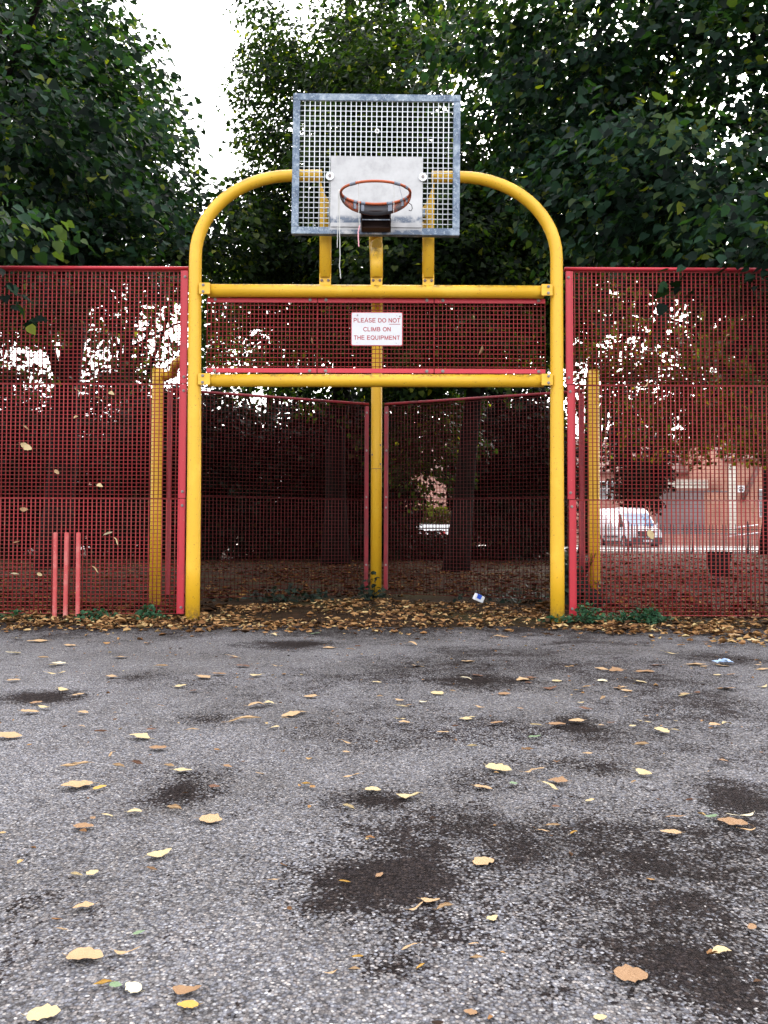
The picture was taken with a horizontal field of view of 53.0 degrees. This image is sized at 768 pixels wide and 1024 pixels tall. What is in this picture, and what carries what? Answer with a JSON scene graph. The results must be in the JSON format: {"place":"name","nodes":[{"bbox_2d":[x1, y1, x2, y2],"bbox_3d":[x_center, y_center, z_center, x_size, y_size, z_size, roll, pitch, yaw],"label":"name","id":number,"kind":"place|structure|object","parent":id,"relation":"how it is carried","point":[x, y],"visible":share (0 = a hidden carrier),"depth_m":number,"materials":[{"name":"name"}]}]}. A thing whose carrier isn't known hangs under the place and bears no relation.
{"place":"outdoors","nodes":[
{"label":"outdoors","id":0,"kind":"place"},
{"bbox_2d":[0,623,767,1023],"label":"court asphalt","id":1,"kind":"structure","parent":0,"point":[204,905],"depth_m":1.74,"materials":[{"name":"asphalt"}]},
{"bbox_2d":[0,732,21,737],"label":"fallen leaf","id":2,"kind":"object","parent":1,"relation":"on","point":[9,734],"visible":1,"depth_m":2.49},
{"bbox_2d":[21,1003,60,1020],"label":"fallen leaf","id":3,"kind":"object","parent":1,"relation":"on","point":[47,1010],"visible":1,"depth_m":1.04,"materials":[{"name":"plant"}]},
{"bbox_2d":[60,761,94,766],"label":"fallen leaf","id":4,"kind":"object","parent":1,"relation":"on","point":[73,764],"visible":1,"depth_m":2.16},
{"bbox_2d":[61,780,96,786],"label":"fallen leaf","id":5,"kind":"object","parent":1,"relation":"on","point":[73,783],"visible":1,"depth_m":2.01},
{"bbox_2d":[62,947,102,959],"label":"fallen leaf","id":6,"kind":"object","parent":1,"relation":"on","point":[82,952],"visible":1,"depth_m":1.19,"materials":[{"name":"plant"}]},
{"bbox_2d":[73,822,93,827],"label":"fallen leaf","id":7,"kind":"object","parent":1,"relation":"on","point":[81,825],"visible":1,"depth_m":1.72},
{"bbox_2d":[73,901,95,907],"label":"fallen leaf","id":8,"kind":"object","parent":1,"relation":"on","point":[85,904],"visible":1,"depth_m":1.35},
{"bbox_2d":[86,869,98,874],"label":"fallen leaf","id":9,"kind":"object","parent":1,"relation":"on","point":[91,872],"visible":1,"depth_m":1.48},
{"bbox_2d":[94,979,110,983],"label":"fallen leaf","id":10,"kind":"object","parent":1,"relation":"on","point":[102,981],"visible":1,"depth_m":1.11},
{"bbox_2d":[106,981,121,986],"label":"fallen leaf","id":11,"kind":"object","parent":1,"relation":"on","point":[115,984],"visible":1,"depth_m":1.11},
{"bbox_2d":[111,946,139,953],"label":"fallen leaf","id":12,"kind":"object","parent":1,"relation":"on","point":[120,952],"visible":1,"depth_m":1.20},
{"bbox_2d":[125,981,141,992],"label":"fallen leaf","id":13,"kind":"object","parent":1,"relation":"on","point":[131,987],"visible":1,"depth_m":1.10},
{"bbox_2d":[129,733,151,738],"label":"fallen leaf","id":14,"kind":"object","parent":1,"relation":"on","point":[142,735],"visible":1,"depth_m":2.49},
{"bbox_2d":[144,848,171,856],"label":"fallen leaf","id":15,"kind":"object","parent":1,"relation":"on","point":[160,853],"visible":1,"depth_m":1.57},
{"bbox_2d":[149,745,170,748],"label":"fallen leaf","id":16,"kind":"object","parent":1,"relation":"on","point":[157,746],"visible":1,"depth_m":2.36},
{"bbox_2d":[166,804,181,809],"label":"fallen leaf","id":17,"kind":"object","parent":1,"relation":"on","point":[173,806],"visible":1,"depth_m":1.82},
{"bbox_2d":[167,985,200,993],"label":"fallen leaf","id":18,"kind":"object","parent":1,"relation":"on","point":[180,989],"visible":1,"depth_m":1.10,"materials":[{"name":"plant"}]},
{"bbox_2d":[177,1000,201,1007],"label":"fallen leaf","id":19,"kind":"object","parent":1,"relation":"on","point":[189,1003],"visible":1,"depth_m":1.07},
{"bbox_2d":[196,813,221,822],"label":"fallen leaf","id":20,"kind":"object","parent":1,"relation":"on","point":[210,818],"visible":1,"depth_m":1.76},
{"bbox_2d":[229,715,261,721],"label":"fallen leaf","id":21,"kind":"object","parent":1,"relation":"on","point":[247,716],"visible":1,"depth_m":2.71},
{"bbox_2d":[281,711,299,715],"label":"fallen leaf","id":22,"kind":"object","parent":1,"relation":"on","point":[290,713],"visible":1,"depth_m":2.80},
{"bbox_2d":[361,786,380,790],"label":"fallen leaf","id":23,"kind":"object","parent":1,"relation":"on","point":[372,788],"visible":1,"depth_m":1.98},
{"bbox_2d":[0,624,765,1023],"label":"leaf crumbs","id":24,"kind":"object","parent":1,"relation":"on","point":[376,740],"visible":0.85,"depth_m":2.63,"materials":[{"name":"plant"}]},
{"bbox_2d":[397,792,420,797],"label":"fallen leaf","id":25,"kind":"object","parent":1,"relation":"on","point":[406,795],"visible":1,"depth_m":1.92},
{"bbox_2d":[416,897,439,901],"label":"fallen leaf","id":26,"kind":"object","parent":1,"relation":"on","point":[428,899],"visible":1,"depth_m":1.38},
{"bbox_2d":[437,902,452,908],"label":"fallen leaf","id":27,"kind":"object","parent":1,"relation":"on","point":[441,905],"visible":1,"depth_m":1.35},
{"bbox_2d":[464,1008,476,1014],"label":"fallen leaf","id":28,"kind":"object","parent":1,"relation":"on","point":[470,1011],"visible":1,"depth_m":1.05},
{"bbox_2d":[471,784,491,788],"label":"fallen leaf","id":29,"kind":"object","parent":1,"relation":"on","point":[479,785],"visible":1,"depth_m":2.00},
{"bbox_2d":[473,857,493,864],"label":"fallen leaf","id":30,"kind":"object","parent":1,"relation":"on","point":[481,860],"visible":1,"depth_m":1.54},
{"bbox_2d":[486,915,497,920],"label":"fallen leaf","id":31,"kind":"object","parent":1,"relation":"on","point":[493,917],"visible":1,"depth_m":1.31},
{"bbox_2d":[485,763,511,770],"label":"fallen leaf","id":32,"kind":"object","parent":1,"relation":"on","point":[501,766],"visible":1,"depth_m":2.16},
{"bbox_2d":[545,722,565,724],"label":"fallen leaf","id":33,"kind":"object","parent":1,"relation":"on","point":[556,723],"visible":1,"depth_m":2.67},
{"bbox_2d":[549,776,571,781],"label":"fallen leaf","id":34,"kind":"object","parent":1,"relation":"on","point":[560,779],"visible":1,"depth_m":2.05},
{"bbox_2d":[569,718,586,721],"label":"fallen leaf","id":35,"kind":"object","parent":1,"relation":"on","point":[577,719],"visible":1,"depth_m":2.72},
{"bbox_2d":[593,1014,606,1019],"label":"fallen leaf","id":36,"kind":"object","parent":1,"relation":"on","point":[599,1016],"visible":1,"depth_m":1.04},
{"bbox_2d":[609,667,625,670],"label":"fallen leaf","id":37,"kind":"object","parent":1,"relation":"on","point":[615,669],"visible":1,"depth_m":3.75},
{"bbox_2d":[607,964,647,981],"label":"fallen leaf","id":38,"kind":"object","parent":1,"relation":"on","point":[625,972],"visible":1,"depth_m":1.14,"materials":[{"name":"plant"}]},
{"bbox_2d":[636,768,651,774],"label":"fallen leaf","id":39,"kind":"object","parent":1,"relation":"on","point":[642,771],"visible":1,"depth_m":2.12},
{"bbox_2d":[654,727,669,731],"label":"fallen leaf","id":40,"kind":"object","parent":1,"relation":"on","point":[662,729],"visible":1,"depth_m":2.59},
{"bbox_2d":[660,829,680,833],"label":"fallen leaf","id":41,"kind":"object","parent":1,"relation":"on","point":[674,831],"visible":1,"depth_m":1.70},
{"bbox_2d":[706,945,730,952],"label":"fallen leaf","id":42,"kind":"object","parent":1,"relation":"on","point":[718,948],"visible":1,"depth_m":1.21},
{"bbox_2d":[714,658,732,662],"bbox_3d":[1.745,0.760,3.954,0.100,0.021,0.069,0,-2,0],"label":"crumpled wrapper","id":43,"kind":"object","parent":1,"relation":"on","point":[723,660],"visible":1,"depth_m":3.94,"materials":[{"name":"white paper"}]},
{"bbox_2d":[718,817,752,825],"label":"fallen leaf","id":44,"kind":"object","parent":1,"relation":"on","point":[730,821],"visible":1,"depth_m":1.76,"materials":[{"name":"plant"}]},
{"bbox_2d":[747,923,756,928],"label":"fallen leaf","id":45,"kind":"object","parent":1,"relation":"on","point":[752,926],"visible":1,"depth_m":1.29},
{"bbox_2d":[0,536,767,627],"bbox_3d":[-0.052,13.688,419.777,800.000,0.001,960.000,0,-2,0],"label":"ground","id":46,"kind":"structure","parent":0,"point":[297,613],"depth_m":9.50,"materials":[{"name":"plant"}]},
{"bbox_2d":[0,326,36,367],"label":"woodland tree","id":47,"kind":"object","parent":46,"relation":"on","point":[1,362],"visible":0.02,"depth_m":27.02,"materials":[{"name":"green plant"}]},
{"bbox_2d":[1,409,44,554],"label":"shrub","id":48,"kind":"object","parent":46,"relation":"on","point":[28,547],"visible":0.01,"depth_m":25.05,"materials":[{"name":"green plant"}]},
{"bbox_2d":[0,608,45,620],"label":"weed clump","id":49,"kind":"object","parent":46,"relation":"on","point":[14,612],"visible":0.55,"depth_m":5.94,"materials":[{"name":"green plant"}]},
{"bbox_2d":[0,365,86,558],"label":"shrub","id":50,"kind":"object","parent":46,"relation":"on","point":[20,472],"visible":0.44,"depth_m":20.97,"materials":[{"name":"green plant"}]},
{"bbox_2d":[65,608,116,621],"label":"weed clump","id":51,"kind":"object","parent":46,"relation":"on","point":[97,617],"visible":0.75,"depth_m":5.92,"materials":[{"name":"green plant"}]},
{"bbox_2d":[0,266,188,617],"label":"fence","id":52,"kind":"object","parent":46,"relation":"on","point":[182,426],"visible":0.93,"depth_m":6.12,"materials":[{"name":"metal"}]},
{"bbox_2d":[21,443,31,449],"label":"caught leaf","id":53,"kind":"object","parent":52,"relation":"attached to","point":[25,446],"visible":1,"depth_m":6.10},
{"bbox_2d":[0,0,221,363],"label":"lime tree","id":54,"kind":"object","parent":46,"relation":"on","point":[43,221],"visible":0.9,"depth_m":8.41,"materials":[{"name":"green plant"}]},
{"bbox_2d":[16,362,205,557],"bbox_3d":[-8.144,-1.337,22.579,6.174,6.324,3.653,0,-2,0],"label":"shrub","id":55,"kind":"object","parent":46,"relation":"on","point":[90,469],"visible":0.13,"depth_m":21.81,"materials":[{"name":"green plant"}]},
{"bbox_2d":[1,197,245,551],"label":"woodland tree","id":56,"kind":"object","parent":46,"relation":"on","point":[203,318],"visible":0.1,"depth_m":27.05,"materials":[{"name":"green plant"}]},
{"bbox_2d":[0,0,290,568],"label":"broad tree","id":57,"kind":"object","parent":46,"relation":"on","point":[211,264],"visible":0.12,"depth_m":15.08,"materials":[{"name":"green plant"}]},
{"bbox_2d":[132,604,169,621],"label":"weed clump","id":58,"kind":"object","parent":46,"relation":"on","point":[147,613],"visible":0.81,"depth_m":5.94,"materials":[{"name":"green plant"}]},
{"bbox_2d":[90,381,236,555],"bbox_3d":[-6.862,-1.230,25.109,5.664,6.463,3.863,0,-2,0],"label":"shrub","id":59,"kind":"object","parent":46,"relation":"on","point":[225,550],"visible":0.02,"depth_m":24.64,"materials":[{"name":"green plant"}]},
{"bbox_2d":[83,365,283,560],"bbox_3d":[-5.389,-1.027,21.119,5.480,6.086,3.478,0,-2,0],"label":"shrub","id":60,"kind":"object","parent":46,"relation":"on","point":[211,520],"visible":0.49,"depth_m":20.39,"materials":[{"name":"green plant"}]},
{"bbox_2d":[169,278,331,537],"bbox_3d":[-5.207,-4.066,29.771,7.283,11.474,6.612,1,-2,-19],"label":"woodland tree","id":61,"kind":"object","parent":46,"relation":"on","point":[205,353],"visible":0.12,"depth_m":28.96,"materials":[{"name":"green plant"}]},
{"bbox_2d":[212,583,359,601],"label":"ground ivy","id":62,"kind":"object","parent":46,"relation":"on","point":[306,595],"visible":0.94,"depth_m":7.71,"materials":[{"name":"green plant"}]},
{"bbox_2d":[214,387,368,559],"bbox_3d":[-2.687,-1.029,21.997,4.614,5.907,3.749,1,-2,-18],"label":"shrub","id":63,"kind":"object","parent":46,"relation":"on","point":[286,492],"visible":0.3,"depth_m":21.03,"materials":[{"name":"green plant"}]},
{"bbox_2d":[203,0,491,565],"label":"spreading tree","id":64,"kind":"object","parent":46,"relation":"on","point":[276,73],"visible":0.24,"depth_m":16.83,"materials":[{"name":"green plant"}]},
{"bbox_2d":[289,367,430,560],"bbox_3d":[-0.614,-1.205,21.330,4.156,6.163,3.439,0,-2,0],"label":"shrub","id":65,"kind":"object","parent":46,"relation":"on","point":[356,460],"visible":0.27,"depth_m":20.58,"materials":[{"name":"green plant"}]},
{"bbox_2d":[357,571,385,600],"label":"ivy sprig","id":66,"kind":"object","parent":46,"relation":"on","point":[370,592],"visible":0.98,"depth_m":7.91,"materials":[{"name":"green plant"}]},
{"bbox_2d":[149,170,599,622],"bbox_3d":[-0.081,-0.839,7.080,4.262,3.662,2.238,0,-2,0],"label":"goal frame","id":67,"kind":"object","parent":46,"relation":"on","point":[376,293],"visible":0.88,"depth_m":6.04,"materials":[{"name":"yellow paint"}]},
{"bbox_2d":[165,389,368,597],"bbox_3d":[-1.116,-0.166,7.710,2.064,2.012,0.051,1,-2,-22],"label":"mesh fence panel","id":68,"kind":"object","parent":67,"relation":"attached to","point":[366,464],"visible":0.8,"depth_m":7.76,"materials":[{"name":"red"}]},
{"bbox_2d":[291,93,460,237],"bbox_3d":[-0.060,-2.676,5.973,1.300,1.107,0.166,0,-2,0],"label":"basketball backboard","id":69,"kind":"object","parent":67,"relation":"attached to","point":[409,173],"visible":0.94,"depth_m":5.92,"materials":[{"name":"metal"}]},
{"bbox_2d":[340,180,412,231],"bbox_3d":[-0.054,-2.231,5.562,0.526,0.164,0.651,0,-2,0],"label":"basketball hoop","id":70,"kind":"object","parent":69,"relation":"attached to","point":[370,210],"visible":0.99,"depth_m":5.73,"materials":[{"name":"orange paint"}]},
{"bbox_2d":[337,189,338,247],"bbox_3d":[-0.330,-2.101,5.508,0.013,0.425,0.005,0,-2,0],"label":"net cord","id":71,"kind":"object","parent":70,"relation":"hanging from","point":[337,223],"visible":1,"depth_m":5.51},
{"bbox_2d":[339,189,340,278],"bbox_3d":[-0.313,-1.982,5.479,0.021,0.647,0.017,0,-2,0],"label":"net cord","id":72,"kind":"object","parent":70,"relation":"hanging from","point":[339,233],"visible":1,"depth_m":5.47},
{"bbox_2d":[351,312,402,345],"bbox_3d":[-0.056,-1.443,6.069,0.410,0.271,0.010,0,-2,0],"label":"warning sign","id":73,"kind":"object","parent":67,"relation":"attached to","point":[376,328],"visible":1,"depth_m":6.07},
{"bbox_2d":[384,390,583,598],"bbox_3d":[0.951,-0.158,7.710,2.059,2.012,0.051,-1,-2,22],"label":"mesh fence panel","id":74,"kind":"object","parent":67,"relation":"attached to","point":[386,470],"visible":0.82,"depth_m":7.76,"materials":[{"name":"red"}]},
{"bbox_2d":[0,598,767,646],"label":"leaf litter","id":75,"kind":"object","parent":46,"relation":"on","point":[118,620],"visible":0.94,"depth_m":5.71,"materials":[{"name":"plant"}]},
{"bbox_2d":[473,593,484,602],"bbox_3d":[0.897,0.812,7.277,0.111,0.096,0.061,1,-2,-22],"label":"drink carton","id":76,"kind":"object","parent":75,"relation":"on","point":[478,597],"visible":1,"depth_m":7.25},
{"bbox_2d":[420,525,447,534],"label":"street barrier","id":77,"kind":"object","parent":46,"relation":"on","point":[430,526],"visible":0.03,"depth_m":45.96,"materials":[{"name":"white metal"}]},
{"bbox_2d":[402,505,474,542],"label":"hedge","id":78,"kind":"object","parent":46,"relation":"on","point":[439,516],"visible":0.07,"depth_m":51.50,"materials":[{"name":"green plant"}]},
{"bbox_2d":[400,529,485,560],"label":"shrub","id":79,"kind":"object","parent":46,"relation":"on","point":[430,549],"visible":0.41,"depth_m":21.33,"materials":[{"name":"green plant"}]},
{"bbox_2d":[323,263,593,513],"bbox_3d":[2.454,-4.700,27.470,10.431,12.661,7.987,0,-2,0],"label":"woodland tree","id":80,"kind":"object","parent":46,"relation":"on","point":[527,365],"depth_m":26.70,"materials":[{"name":"green plant"}]},
{"bbox_2d":[266,0,713,571],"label":"leaning tree","id":81,"kind":"object","parent":46,"relation":"on","point":[480,250],"visible":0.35,"depth_m":13.57,"materials":[{"name":"green plant"}]},
{"bbox_2d":[438,351,587,560],"bbox_3d":[3.561,-1.230,21.665,4.288,6.481,3.618,0,-2,0],"label":"shrub","id":82,"kind":"object","parent":46,"relation":"on","point":[535,511],"visible":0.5,"depth_m":20.75,"materials":[{"name":"green plant"}]},
{"bbox_2d":[478,388,578,558],"bbox_3d":[4.229,-0.951,23.441,3.762,5.978,3.567,0,-2,0],"label":"shrub","id":83,"kind":"object","parent":46,"relation":"on","point":[565,528],"depth_m":23.10,"materials":[{"name":"green plant"}]},
{"bbox_2d":[453,584,609,602],"bbox_3d":[1.490,0.824,7.734,1.608,0.197,0.437,0,-2,-4],"label":"ground ivy","id":84,"kind":"object","parent":46,"relation":"on","point":[513,598],"visible":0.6,"depth_m":7.73,"materials":[{"name":"green plant"}]},
{"bbox_2d":[406,439,687,544],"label":"brick house","id":85,"kind":"structure","parent":46,"relation":"on","point":[439,488],"depth_m":64.08,"materials":[{"name":"brick"}]},
{"bbox_2d":[600,481,613,498],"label":"window","id":86,"kind":"structure","parent":85,"relation":"in","point":[608,486],"depth_m":64.06,"materials":[{"name":"white glass"}]},
{"bbox_2d":[537,614,576,623],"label":"weed clump","id":87,"kind":"object","parent":46,"relation":"on","point":[561,617],"visible":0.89,"depth_m":5.91,"materials":[{"name":"green plant"}]},
{"bbox_2d":[388,0,767,427],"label":"lime tree","id":88,"kind":"object","parent":46,"relation":"on","point":[643,202],"visible":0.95,"depth_m":7.92,"materials":[{"name":"green plant"}]},
{"bbox_2d":[564,548,609,606],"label":"ivy plant","id":89,"kind":"object","parent":46,"relation":"on","point":[566,564],"visible":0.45,"depth_m":7.14,"materials":[{"name":"green plant"}]},
{"bbox_2d":[419,521,760,553],"bbox_3d":[9.988,0.985,30.070,18.016,1.290,0.300,0,-2,0],"label":"park railing","id":90,"kind":"object","parent":46,"relation":"on","point":[660,529],"visible":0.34,"depth_m":30.17,"materials":[{"name":"black metal"}]},
{"bbox_2d":[565,602,614,623],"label":"weed clump","id":91,"kind":"object","parent":46,"relation":"on","point":[583,611],"visible":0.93,"depth_m":5.92,"materials":[{"name":"green plant"}]},
{"bbox_2d":[563,278,689,553],"bbox_3d":[8.308,-4.623,29.544,7.439,12.680,7.134,0,-2,0],"label":"woodland tree","id":92,"kind":"object","parent":46,"relation":"on","point":[586,482],"visible":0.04,"depth_m":29.27,"materials":[{"name":"green plant"}]},
{"bbox_2d":[600,508,661,545],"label":"parked van","id":93,"kind":"object","parent":46,"relation":"on","point":[625,517],"visible":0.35,"depth_m":45.27,"materials":[{"name":"white paint"}]},
{"bbox_2d":[588,607,679,624],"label":"weed clump","id":94,"kind":"object","parent":46,"relation":"on","point":[638,618],"visible":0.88,"depth_m":5.92,"materials":[{"name":"green plant"}]},
{"bbox_2d":[600,384,681,515],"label":"evergreen tree","id":95,"kind":"object","parent":46,"relation":"on","point":[638,474],"visible":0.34,"depth_m":51.27,"materials":[{"name":"green plant"}]},
{"bbox_2d":[522,148,767,470],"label":"turning tree","id":96,"kind":"object","parent":46,"relation":"on","point":[677,395],"visible":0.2,"depth_m":16.81,"materials":[{"name":"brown plant"}]},
{"bbox_2d":[641,603,664,623],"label":"weed clump","id":97,"kind":"object","parent":46,"relation":"on","point":[655,614],"visible":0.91,"depth_m":5.92,"materials":[{"name":"green plant"}]},
{"bbox_2d":[563,267,767,615],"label":"fence","id":98,"kind":"object","parent":46,"relation":"on","point":[571,432],"visible":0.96,"depth_m":6.12,"materials":[{"name":"metal"}]},
{"bbox_2d":[647,530,653,538],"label":"caught leaf","id":99,"kind":"object","parent":98,"relation":"attached to","point":[650,533],"visible":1,"depth_m":6.08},
{"bbox_2d":[648,480,707,524],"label":"outbuilding","id":100,"kind":"structure","parent":46,"relation":"on","point":[690,486],"depth_m":58.06,"materials":[{"name":"brick"}]},
{"bbox_2d":[656,491,726,532],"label":"garden wall","id":101,"kind":"structure","parent":46,"relation":"on","point":[712,500],"depth_m":53.87,"materials":[{"name":"red brick"}]},
{"bbox_2d":[641,290,767,553],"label":"woodland tree","id":102,"kind":"object","parent":46,"relation":"on","point":[765,520],"visible":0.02,"depth_m":28.93,"materials":[{"name":"green plant"}]},
{"bbox_2d":[705,551,731,585],"bbox_3d":[4.565,0.791,10.484,0.285,0.509,0.230,0,-2,0],"label":"litter bin","id":103,"kind":"object","parent":46,"relation":"on","point":[717,561],"visible":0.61,"depth_m":10.40,"materials":[{"name":"black metal"}]},
{"bbox_2d":[680,436,764,532],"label":"brick house","id":104,"kind":"structure","parent":46,"relation":"on","point":[730,500],"depth_m":57.07,"materials":[{"name":"brick"}]},
{"bbox_2d":[759,489,761,515],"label":"window","id":105,"kind":"structure","parent":104,"relation":"in","point":[760,490],"depth_m":57.03,"materials":[{"name":"white glass"}]},
{"bbox_2d":[689,364,765,467],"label":"street tree","id":106,"kind":"object","parent":46,"relation":"on","point":[742,448],"visible":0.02,"depth_m":46.18,"materials":[{"name":"green plant"}]},
{"bbox_2d":[0,0,767,438],"label":"sky","id":107,"kind":"structure","parent":0,"point":[200,39],"materials":[{"name":"white"}]},
{"bbox_2d":[28,548,757,553],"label":"pavement","id":108,"kind":"structure","parent":0,"point":[638,552],"depth_m":30.52,"materials":[{"name":"concrete"}]},
{"bbox_2d":[564,548,757,549],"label":"road","id":109,"kind":"structure","parent":0,"point":[681,548],"depth_m":42.92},
{"bbox_2d":[81,545,757,549],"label":"road kerb","id":110,"kind":"structure","parent":109,"relation":"on","point":[666,547],"depth_m":44.37,"materials":[{"name":"stone"}]},
{"bbox_2d":[607,533,757,545],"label":"front wall","id":111,"kind":"structure","parent":0,"point":[713,540],"depth_m":49.85,"materials":[{"name":"red brick"}]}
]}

